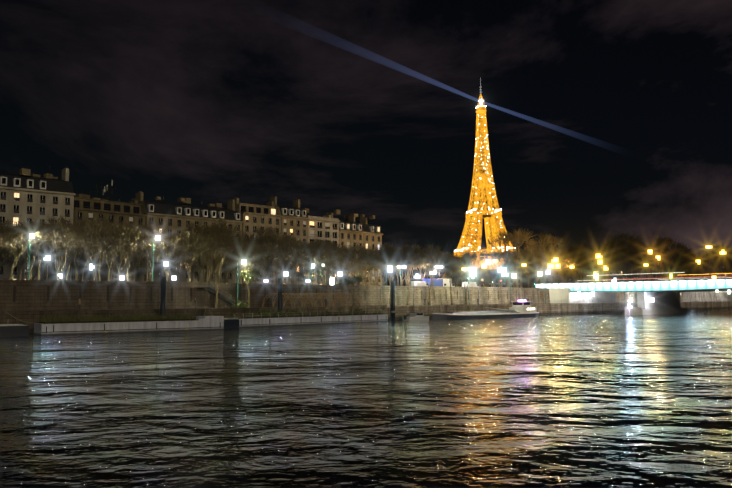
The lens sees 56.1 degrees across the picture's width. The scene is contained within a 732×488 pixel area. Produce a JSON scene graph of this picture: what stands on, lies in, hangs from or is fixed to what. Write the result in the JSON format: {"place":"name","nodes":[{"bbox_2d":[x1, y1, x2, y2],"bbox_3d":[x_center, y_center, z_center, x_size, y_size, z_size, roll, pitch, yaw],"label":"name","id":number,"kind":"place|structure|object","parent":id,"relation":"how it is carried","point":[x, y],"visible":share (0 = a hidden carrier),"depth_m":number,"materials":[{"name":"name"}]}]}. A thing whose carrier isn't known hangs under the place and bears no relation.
{"place":"outdoors","nodes":[
{"label":"outdoors","id":0,"kind":"place"},
{"bbox_2d":[0,167,75,279],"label":"building","id":1,"kind":"structure","parent":0,"point":[36,199],"depth_m":175.87,"materials":[{"name":"stone"},{"name":"zinc"},{"name":"glass"}]},
{"bbox_2d":[19,165,57,178],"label":"roof clutter","id":2,"kind":"object","parent":1,"relation":"on","point":[25,172],"visible":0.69,"depth_m":180.88,"materials":[{"name":"stone"}]},
{"bbox_2d":[72,180,146,280],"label":"building","id":3,"kind":"structure","parent":0,"point":[123,212],"depth_m":191.21,"materials":[{"name":"beige"}]},
{"bbox_2d":[136,190,243,282],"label":"building","id":4,"kind":"structure","parent":0,"point":[173,218],"depth_m":206.88,"materials":[{"name":"stone"}]},
{"bbox_2d":[156,196,221,207],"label":"roof clutter","id":5,"kind":"object","parent":4,"relation":"on","point":[186,201],"visible":1,"depth_m":216.14,"materials":[{"name":"stone"}]},
{"bbox_2d":[222,196,282,283],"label":"building","id":6,"kind":"structure","parent":0,"point":[264,216],"depth_m":226.62,"materials":[{"name":"beige"}]},
{"bbox_2d":[0,309,731,487],"bbox_3d":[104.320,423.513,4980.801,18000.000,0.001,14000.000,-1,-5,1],"label":"water","id":7,"kind":"structure","parent":0,"point":[610,400],"depth_m":28.04,"materials":[{"name":"black liquid"}]},
{"bbox_2d":[0,318,238,336],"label":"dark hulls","id":8,"kind":"object","parent":7,"relation":"in","point":[9,330],"visible":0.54,"depth_m":91.56,"materials":[{"name":"metal"}]},
{"bbox_2d":[34,311,223,335],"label":"quay","id":9,"kind":"structure","parent":7,"relation":"in","point":[67,325],"depth_m":99.79,"materials":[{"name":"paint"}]},
{"bbox_2d":[160,277,167,317],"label":"pile","id":10,"kind":"object","parent":7,"relation":"in","point":[162,295],"visible":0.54,"depth_m":108.58,"materials":[{"name":"metal"}]},
{"bbox_2d":[277,278,285,314],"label":"pile","id":11,"kind":"object","parent":7,"relation":"in","point":[279,293],"visible":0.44,"depth_m":129.94,"materials":[{"name":"metal"}]},
{"bbox_2d":[224,308,387,327],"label":"quay","id":12,"kind":"structure","parent":7,"relation":"on","point":[293,319],"depth_m":128.77,"materials":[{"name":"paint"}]},
{"bbox_2d":[390,281,398,320],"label":"pile","id":13,"kind":"object","parent":7,"relation":"in","point":[392,311],"visible":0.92,"depth_m":153.04,"materials":[{"name":"metal"}]},
{"bbox_2d":[402,312,428,320],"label":"launch","id":14,"kind":"object","parent":7,"relation":"on","point":[416,316],"visible":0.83,"depth_m":154.93,"materials":[{"name":"white plastic"}]},
{"bbox_2d":[432,300,538,319],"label":"barge","id":15,"kind":"object","parent":7,"relation":"on","point":[521,308],"visible":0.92,"depth_m":170.75,"materials":[{"name":"grey metal"}]},
{"bbox_2d":[549,288,686,314],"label":"bridge pier","id":16,"kind":"structure","parent":7,"relation":"in","point":[664,303],"depth_m":208.56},
{"bbox_2d":[535,278,731,291],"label":"bridge deck","id":17,"kind":"structure","parent":16,"relation":"on","point":[698,285],"depth_m":193.68,"materials":[{"name":"metal"}]},
{"bbox_2d":[546,274,730,282],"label":"bridge parapets","id":18,"kind":"object","parent":17,"relation":"on","point":[649,278],"visible":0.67,"depth_m":192.17,"materials":[{"name":"metal"}]},
{"bbox_2d":[578,272,731,280],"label":"light trails","id":19,"kind":"object","parent":17,"relation":"on","point":[660,278],"visible":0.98,"depth_m":200.39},
{"bbox_2d":[0,280,731,333],"bbox_3d":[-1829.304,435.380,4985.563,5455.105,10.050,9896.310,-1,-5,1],"label":"embankment wall","id":20,"kind":"structure","parent":0,"point":[31,304],"depth_m":134.35,"materials":[{"name":"stone"}]},
{"bbox_2d":[0,216,15,243],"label":"tree","id":21,"kind":"object","parent":20,"relation":"on","point":[3,226],"visible":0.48,"depth_m":127.96,"materials":[{"name":"brown plant"}]},
{"bbox_2d":[0,223,45,279],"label":"tree","id":22,"kind":"object","parent":20,"relation":"on","point":[17,233],"visible":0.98,"depth_m":110.72,"materials":[{"name":"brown plant"}]},
{"bbox_2d":[1,225,46,279],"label":"tree","id":23,"kind":"object","parent":20,"relation":"on","point":[20,275],"visible":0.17,"depth_m":124.21,"materials":[{"name":"brown plant"}]},
{"bbox_2d":[3,221,46,279],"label":"tree","id":24,"kind":"object","parent":20,"relation":"on","point":[16,224],"visible":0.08,"depth_m":132.09,"materials":[{"name":"brown plant"}]},
{"bbox_2d":[0,225,63,279],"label":"tree","id":25,"kind":"object","parent":20,"relation":"on","point":[36,242],"visible":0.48,"depth_m":117.35,"materials":[{"name":"brown plant"}]},
{"bbox_2d":[5,215,70,279],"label":"tree","id":26,"kind":"object","parent":20,"relation":"on","point":[36,224],"visible":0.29,"depth_m":120.03,"materials":[{"name":"brown plant"}]},
{"bbox_2d":[24,241,60,279],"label":"tree","id":27,"kind":"object","parent":20,"relation":"on","point":[46,260],"visible":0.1,"depth_m":141.32,"materials":[{"name":"brown plant"}]},
{"bbox_2d":[40,227,84,279],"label":"tree","id":28,"kind":"object","parent":20,"relation":"on","point":[70,247],"visible":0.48,"depth_m":120.70,"materials":[{"name":"brown plant"}]},
{"bbox_2d":[36,218,91,279],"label":"tree","id":29,"kind":"object","parent":20,"relation":"on","point":[56,227],"visible":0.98,"depth_m":114.76,"materials":[{"name":"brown plant"}]},
{"bbox_2d":[50,233,88,279],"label":"tree","id":30,"kind":"object","parent":20,"relation":"on","point":[68,255],"visible":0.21,"depth_m":127.70,"materials":[{"name":"brown plant"}]},
{"bbox_2d":[43,220,102,279],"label":"tree","id":31,"kind":"object","parent":20,"relation":"on","point":[75,263],"visible":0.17,"depth_m":132.38,"materials":[{"name":"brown plant"}]},
{"bbox_2d":[72,215,109,280],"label":"tree","id":32,"kind":"object","parent":20,"relation":"on","point":[84,267],"visible":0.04,"depth_m":136.74,"materials":[{"name":"brown plant"}]},
{"bbox_2d":[72,233,114,280],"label":"tree","id":33,"kind":"object","parent":20,"relation":"on","point":[88,253],"visible":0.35,"depth_m":125.12,"materials":[{"name":"brown plant"}]},
{"bbox_2d":[70,230,119,280],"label":"tree","id":34,"kind":"object","parent":20,"relation":"on","point":[94,278],"visible":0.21,"depth_m":130.90,"materials":[{"name":"brown plant"}]},
{"bbox_2d":[74,218,124,280],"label":"tree","id":35,"kind":"object","parent":20,"relation":"on","point":[95,234],"visible":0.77,"depth_m":118.82,"materials":[{"name":"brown plant"}]},
{"bbox_2d":[81,214,135,280],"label":"tree","id":36,"kind":"object","parent":20,"relation":"on","point":[106,226],"visible":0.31,"depth_m":123.92,"materials":[{"name":"brown plant"}]},
{"bbox_2d":[97,225,150,280],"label":"tree","id":37,"kind":"object","parent":20,"relation":"on","point":[120,250],"visible":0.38,"depth_m":126.83,"materials":[{"name":"brown plant"}]},
{"bbox_2d":[106,224,146,280],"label":"tree","id":38,"kind":"object","parent":20,"relation":"on","point":[120,234],"visible":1,"depth_m":119.57,"materials":[{"name":"brown plant"}]},
{"bbox_2d":[109,221,146,280],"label":"tree","id":39,"kind":"object","parent":20,"relation":"on","point":[125,250],"visible":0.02,"depth_m":145.61,"materials":[{"name":"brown plant"}]},
{"bbox_2d":[113,222,161,280],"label":"tree","id":40,"kind":"object","parent":20,"relation":"on","point":[134,275],"visible":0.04,"depth_m":136.89,"materials":[{"name":"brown plant"}]},
{"bbox_2d":[126,225,165,280],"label":"tree","id":41,"kind":"object","parent":20,"relation":"on","point":[152,234],"visible":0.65,"depth_m":131.19,"materials":[{"name":"brown plant"}]},
{"bbox_2d":[147,237,183,281],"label":"tree","id":42,"kind":"object","parent":20,"relation":"on","point":[166,242],"visible":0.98,"depth_m":126.13,"materials":[{"name":"brown plant"}]},
{"bbox_2d":[146,240,186,276],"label":"tree","id":43,"kind":"object","parent":20,"relation":"on","point":[177,256],"visible":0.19,"depth_m":141.23,"materials":[{"name":"brown plant"}]},
{"bbox_2d":[151,232,194,279],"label":"tree","id":44,"kind":"object","parent":20,"relation":"on","point":[168,239],"visible":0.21,"depth_m":133.26,"materials":[{"name":"brown plant"}]},
{"bbox_2d":[172,229,213,281],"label":"tree","id":45,"kind":"object","parent":20,"relation":"on","point":[189,239],"visible":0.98,"depth_m":129.00,"materials":[{"name":"brown plant"}]},
{"bbox_2d":[179,243,219,281],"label":"tree","id":46,"kind":"object","parent":20,"relation":"on","point":[216,249],"visible":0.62,"depth_m":133.85,"materials":[{"name":"brown plant"}]},
{"bbox_2d":[185,238,228,278],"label":"tree","id":47,"kind":"object","parent":20,"relation":"on","point":[216,242],"visible":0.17,"depth_m":142.35,"materials":[{"name":"brown plant"}]},
{"bbox_2d":[177,217,241,281],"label":"tree","id":48,"kind":"object","parent":20,"relation":"on","point":[211,232],"visible":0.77,"depth_m":136.13,"materials":[{"name":"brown plant"}]},
{"bbox_2d":[193,223,235,282],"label":"tree","id":49,"kind":"object","parent":20,"relation":"on","point":[226,235],"visible":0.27,"depth_m":146.01,"materials":[{"name":"brown plant"}]},
{"bbox_2d":[203,250,228,307],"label":"tree","id":50,"kind":"object","parent":20,"relation":"on","point":[216,259],"visible":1,"depth_m":125.89,"materials":[{"name":"brown plant"}]},
{"bbox_2d":[203,281,238,307],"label":"quay stair","id":51,"kind":"object","parent":20,"relation":"on","point":[219,294],"visible":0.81,"depth_m":127.72,"materials":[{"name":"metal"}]},
{"bbox_2d":[215,238,243,282],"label":"tree","id":52,"kind":"object","parent":20,"relation":"on","point":[232,256],"visible":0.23,"depth_m":148.68,"materials":[{"name":"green plant"}]},
{"bbox_2d":[220,238,262,282],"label":"tree","id":53,"kind":"object","parent":20,"relation":"on","point":[248,247],"visible":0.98,"depth_m":138.30,"materials":[{"name":"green plant"}]},
{"bbox_2d":[223,230,263,282],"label":"tree","id":54,"kind":"object","parent":20,"relation":"on","point":[250,238],"visible":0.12,"depth_m":157.34,"materials":[{"name":"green plant"}]},
{"bbox_2d":[239,258,257,306],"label":"tree","id":55,"kind":"object","parent":20,"relation":"on","point":[249,263],"visible":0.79,"depth_m":131.01,"materials":[{"name":"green plant"}]},
{"bbox_2d":[237,268,261,307],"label":"tree","id":56,"kind":"object","parent":20,"relation":"on","point":[253,276],"visible":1,"depth_m":128.22,"materials":[{"name":"green plant"}]},
{"bbox_2d":[236,239,286,283],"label":"tree","id":57,"kind":"object","parent":20,"relation":"on","point":[268,249],"visible":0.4,"depth_m":145.84,"materials":[{"name":"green plant"}]},
{"bbox_2d":[254,258,285,283],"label":"tree","id":58,"kind":"object","parent":20,"relation":"on","point":[269,266],"visible":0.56,"depth_m":194.35,"materials":[{"name":"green plant"}]},
{"bbox_2d":[254,225,297,283],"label":"tree","id":59,"kind":"object","parent":20,"relation":"on","point":[269,239],"visible":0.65,"depth_m":150.65,"materials":[{"name":"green plant"}]},
{"bbox_2d":[270,195,308,283],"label":"building","id":60,"kind":"structure","parent":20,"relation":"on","point":[294,219],"depth_m":235.65,"materials":[{"name":"beige"}]},
{"bbox_2d":[278,247,309,283],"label":"tree","id":61,"kind":"object","parent":20,"relation":"on","point":[292,259],"visible":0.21,"depth_m":157.44,"materials":[{"name":"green plant"}]},
{"bbox_2d":[279,236,318,283],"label":"tree","id":62,"kind":"object","parent":20,"relation":"on","point":[299,248],"visible":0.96,"depth_m":150.26,"materials":[{"name":"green plant"}]},
{"bbox_2d":[262,293,361,306],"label":"ivy","id":63,"kind":"object","parent":20,"relation":"on","point":[294,303],"visible":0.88,"depth_m":141.52,"materials":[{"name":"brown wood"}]},
{"bbox_2d":[298,253,328,284],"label":"tree","id":64,"kind":"object","parent":20,"relation":"on","point":[310,262],"visible":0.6,"depth_m":163.84,"materials":[{"name":"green plant"}]},
{"bbox_2d":[303,238,342,284],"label":"tree","id":65,"kind":"object","parent":20,"relation":"on","point":[323,244],"visible":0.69,"depth_m":155.57,"materials":[{"name":"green plant"}]},
{"bbox_2d":[309,240,337,284],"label":"tree","id":66,"kind":"object","parent":20,"relation":"on","point":[326,256],"visible":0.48,"depth_m":158.66,"materials":[{"name":"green plant"}]},
{"bbox_2d":[308,215,339,284],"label":"building","id":67,"kind":"structure","parent":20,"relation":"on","point":[324,227],"depth_m":243.44,"materials":[{"name":"beige"}]},
{"bbox_2d":[326,211,364,284],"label":"building","id":68,"kind":"structure","parent":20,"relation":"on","point":[350,231],"depth_m":253.13,"materials":[{"name":"beige"}]},
{"bbox_2d":[304,208,374,218],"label":"roof clutter","id":69,"kind":"object","parent":68,"relation":"on","point":[336,212],"visible":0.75,"depth_m":260.77,"materials":[{"name":"stone"}]},
{"bbox_2d":[331,252,364,284],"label":"tree","id":70,"kind":"object","parent":20,"relation":"on","point":[345,260],"visible":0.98,"depth_m":164.96,"materials":[{"name":"brown plant"}]},
{"bbox_2d":[337,275,365,305],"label":"tree","id":71,"kind":"object","parent":20,"relation":"on","point":[347,280],"visible":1,"depth_m":149.67,"materials":[{"name":"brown plant"}]},
{"bbox_2d":[336,242,367,284],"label":"tree","id":72,"kind":"object","parent":20,"relation":"on","point":[353,249],"visible":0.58,"depth_m":171.11,"materials":[{"name":"brown plant"}]},
{"bbox_2d":[344,214,382,285],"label":"building","id":73,"kind":"structure","parent":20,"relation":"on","point":[372,236],"depth_m":261.08,"materials":[{"name":"beige"}]},
{"bbox_2d":[353,251,382,284],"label":"tree","id":74,"kind":"object","parent":20,"relation":"on","point":[370,260],"visible":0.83,"depth_m":168.42,"materials":[{"name":"brown plant"}]},
{"bbox_2d":[13,286,731,301],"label":"wall pilasters","id":75,"kind":"object","parent":20,"relation":"on","point":[48,291],"depth_m":127.70,"materials":[{"name":"stone"}]},
{"bbox_2d":[378,243,405,305],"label":"tree","id":76,"kind":"object","parent":20,"relation":"on","point":[387,252],"visible":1,"depth_m":161.49,"materials":[{"name":"brown plant"}]},
{"bbox_2d":[395,243,419,304],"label":"tree","id":77,"kind":"object","parent":20,"relation":"on","point":[409,254],"visible":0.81,"depth_m":166.27,"materials":[{"name":"brown plant"}]},
{"bbox_2d":[393,255,421,279],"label":"tree","id":78,"kind":"object","parent":20,"relation":"on","point":[414,262],"visible":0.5,"depth_m":177.01,"materials":[{"name":"brown plant"}]},
{"bbox_2d":[415,254,441,285],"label":"tree","id":79,"kind":"object","parent":20,"relation":"on","point":[437,261],"visible":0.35,"depth_m":180.03,"materials":[{"name":"brown plant"}]},
{"bbox_2d":[417,244,441,304],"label":"tree","id":80,"kind":"object","parent":20,"relation":"on","point":[430,251],"visible":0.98,"depth_m":171.60,"materials":[{"name":"brown plant"}]},
{"bbox_2d":[423,279,446,286],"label":"truck","id":81,"kind":"object","parent":20,"relation":"on","point":[437,282],"visible":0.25,"depth_m":184.98,"materials":[{"name":"blue"}]},
{"bbox_2d":[442,253,457,304],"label":"tree","id":82,"kind":"object","parent":20,"relation":"on","point":[449,260],"visible":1,"depth_m":176.41,"materials":[{"name":"brown plant"}]},
{"bbox_2d":[453,250,477,304],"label":"tree","id":83,"kind":"object","parent":20,"relation":"on","point":[467,259],"visible":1,"depth_m":180.77,"materials":[{"name":"brown plant"}]},
{"bbox_2d":[486,249,520,286],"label":"tree","id":84,"kind":"object","parent":20,"relation":"on","point":[501,255],"visible":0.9,"depth_m":330.30,"materials":[{"name":"brown plant"}]},
{"bbox_2d":[487,227,537,287],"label":"tree","id":85,"kind":"object","parent":20,"relation":"on","point":[519,237],"visible":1,"depth_m":285.77,"materials":[{"name":"brown plant"}]},
{"bbox_2d":[497,258,529,287],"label":"tree","id":86,"kind":"object","parent":20,"relation":"on","point":[509,266],"visible":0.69,"depth_m":370.10,"materials":[{"name":"brown plant"}]},
{"bbox_2d":[511,247,539,287],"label":"tree","id":87,"kind":"object","parent":20,"relation":"on","point":[525,256],"visible":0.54,"depth_m":345.71,"materials":[{"name":"brown plant"}]},
{"bbox_2d":[500,240,559,287],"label":"tree","id":88,"kind":"object","parent":20,"relation":"on","point":[534,279],"visible":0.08,"depth_m":477.44,"materials":[{"name":"brown plant"}]},
{"bbox_2d":[507,231,562,282],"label":"tree","id":89,"kind":"object","parent":20,"relation":"on","point":[556,240],"visible":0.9,"depth_m":292.69,"materials":[{"name":"brown plant"}]},
{"bbox_2d":[522,270,567,287],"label":"hedge","id":90,"kind":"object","parent":20,"relation":"on","point":[524,283],"depth_m":600.17,"materials":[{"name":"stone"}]},
{"bbox_2d":[526,244,574,275],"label":"tree","id":91,"kind":"object","parent":20,"relation":"on","point":[541,255],"visible":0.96,"depth_m":326.36,"materials":[{"name":"brown plant"}]},
{"bbox_2d":[382,299,731,305],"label":"quay railing","id":92,"kind":"object","parent":20,"relation":"on","point":[577,301],"visible":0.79,"depth_m":197.00,"materials":[{"name":"silver metal"}]},
{"bbox_2d":[547,255,575,282],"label":"tree","id":93,"kind":"object","parent":20,"relation":"on","point":[564,257],"visible":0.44,"depth_m":440.86,"materials":[{"name":"brown plant"}]},
{"bbox_2d":[561,245,592,281],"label":"tree","id":94,"kind":"object","parent":20,"relation":"on","point":[576,254],"visible":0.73,"depth_m":447.87,"materials":[{"name":"brown plant"}]},
{"bbox_2d":[562,265,623,281],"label":"hedge","id":95,"kind":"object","parent":20,"relation":"on","point":[582,276],"depth_m":524.88,"materials":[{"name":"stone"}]},
{"bbox_2d":[577,258,611,279],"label":"tree","id":96,"kind":"object","parent":20,"relation":"on","point":[594,264],"visible":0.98,"depth_m":425.51,"materials":[{"name":"brown plant"}]},
{"bbox_2d":[592,247,629,280],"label":"tree","id":97,"kind":"object","parent":20,"relation":"on","point":[616,256],"visible":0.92,"depth_m":427.06,"materials":[{"name":"brown plant"}]},
{"bbox_2d":[587,240,640,280],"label":"tree","id":98,"kind":"object","parent":20,"relation":"on","point":[609,245],"visible":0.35,"depth_m":464.70,"materials":[{"name":"brown plant"}]},
{"bbox_2d":[595,229,643,279],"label":"tree","id":99,"kind":"object","parent":20,"relation":"on","point":[622,237],"visible":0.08,"depth_m":630.39,"materials":[{"name":"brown plant"}]},
{"bbox_2d":[617,257,649,279],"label":"tree","id":100,"kind":"object","parent":20,"relation":"on","point":[636,265],"visible":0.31,"depth_m":540.91,"materials":[{"name":"brown plant"}]},
{"bbox_2d":[611,236,665,279],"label":"tree","id":101,"kind":"object","parent":20,"relation":"on","point":[636,249],"visible":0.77,"depth_m":450.74,"materials":[{"name":"brown plant"}]},
{"bbox_2d":[640,240,684,277],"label":"tree","id":102,"kind":"object","parent":20,"relation":"on","point":[662,252],"visible":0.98,"depth_m":424.30,"materials":[{"name":"brown plant"}]},
{"bbox_2d":[651,234,690,278],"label":"tree","id":103,"kind":"object","parent":20,"relation":"on","point":[666,240],"visible":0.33,"depth_m":479.46,"materials":[{"name":"brown plant"}]},
{"bbox_2d":[663,251,698,278],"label":"tree","id":104,"kind":"object","parent":20,"relation":"on","point":[684,265],"visible":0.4,"depth_m":561.66,"materials":[{"name":"brown plant"}]},
{"bbox_2d":[669,243,698,278],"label":"tree","id":105,"kind":"object","parent":20,"relation":"on","point":[677,249],"visible":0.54,"depth_m":489.48,"materials":[{"name":"brown plant"}]},
{"bbox_2d":[681,262,705,277],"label":"tree","id":106,"kind":"object","parent":20,"relation":"on","point":[688,270],"visible":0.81,"depth_m":459.16,"materials":[{"name":"brown plant"}]},
{"bbox_2d":[690,250,731,275],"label":"tree","id":107,"kind":"object","parent":20,"relation":"on","point":[706,257],"visible":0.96,"depth_m":435.93,"materials":[{"name":"brown plant"}]},
{"bbox_2d":[704,241,731,277],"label":"tree","id":108,"kind":"object","parent":20,"relation":"on","point":[719,250],"visible":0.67,"depth_m":453.29,"materials":[{"name":"brown plant"}]},
{"bbox_2d":[0,0,731,285],"label":"sky","id":109,"kind":"structure","parent":0,"point":[605,118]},
{"bbox_2d":[446,269,522,287],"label":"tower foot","id":110,"kind":"object","parent":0,"point":[478,271],"depth_m":426.52,"materials":[{"name":"beige"}]},
{"bbox_2d":[441,77,528,278],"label":"eiffel tower","id":111,"kind":"structure","parent":0,"point":[492,215],"depth_m":1028.87,"materials":[{"name":"painted iron"},{"name":"glowing lights"}]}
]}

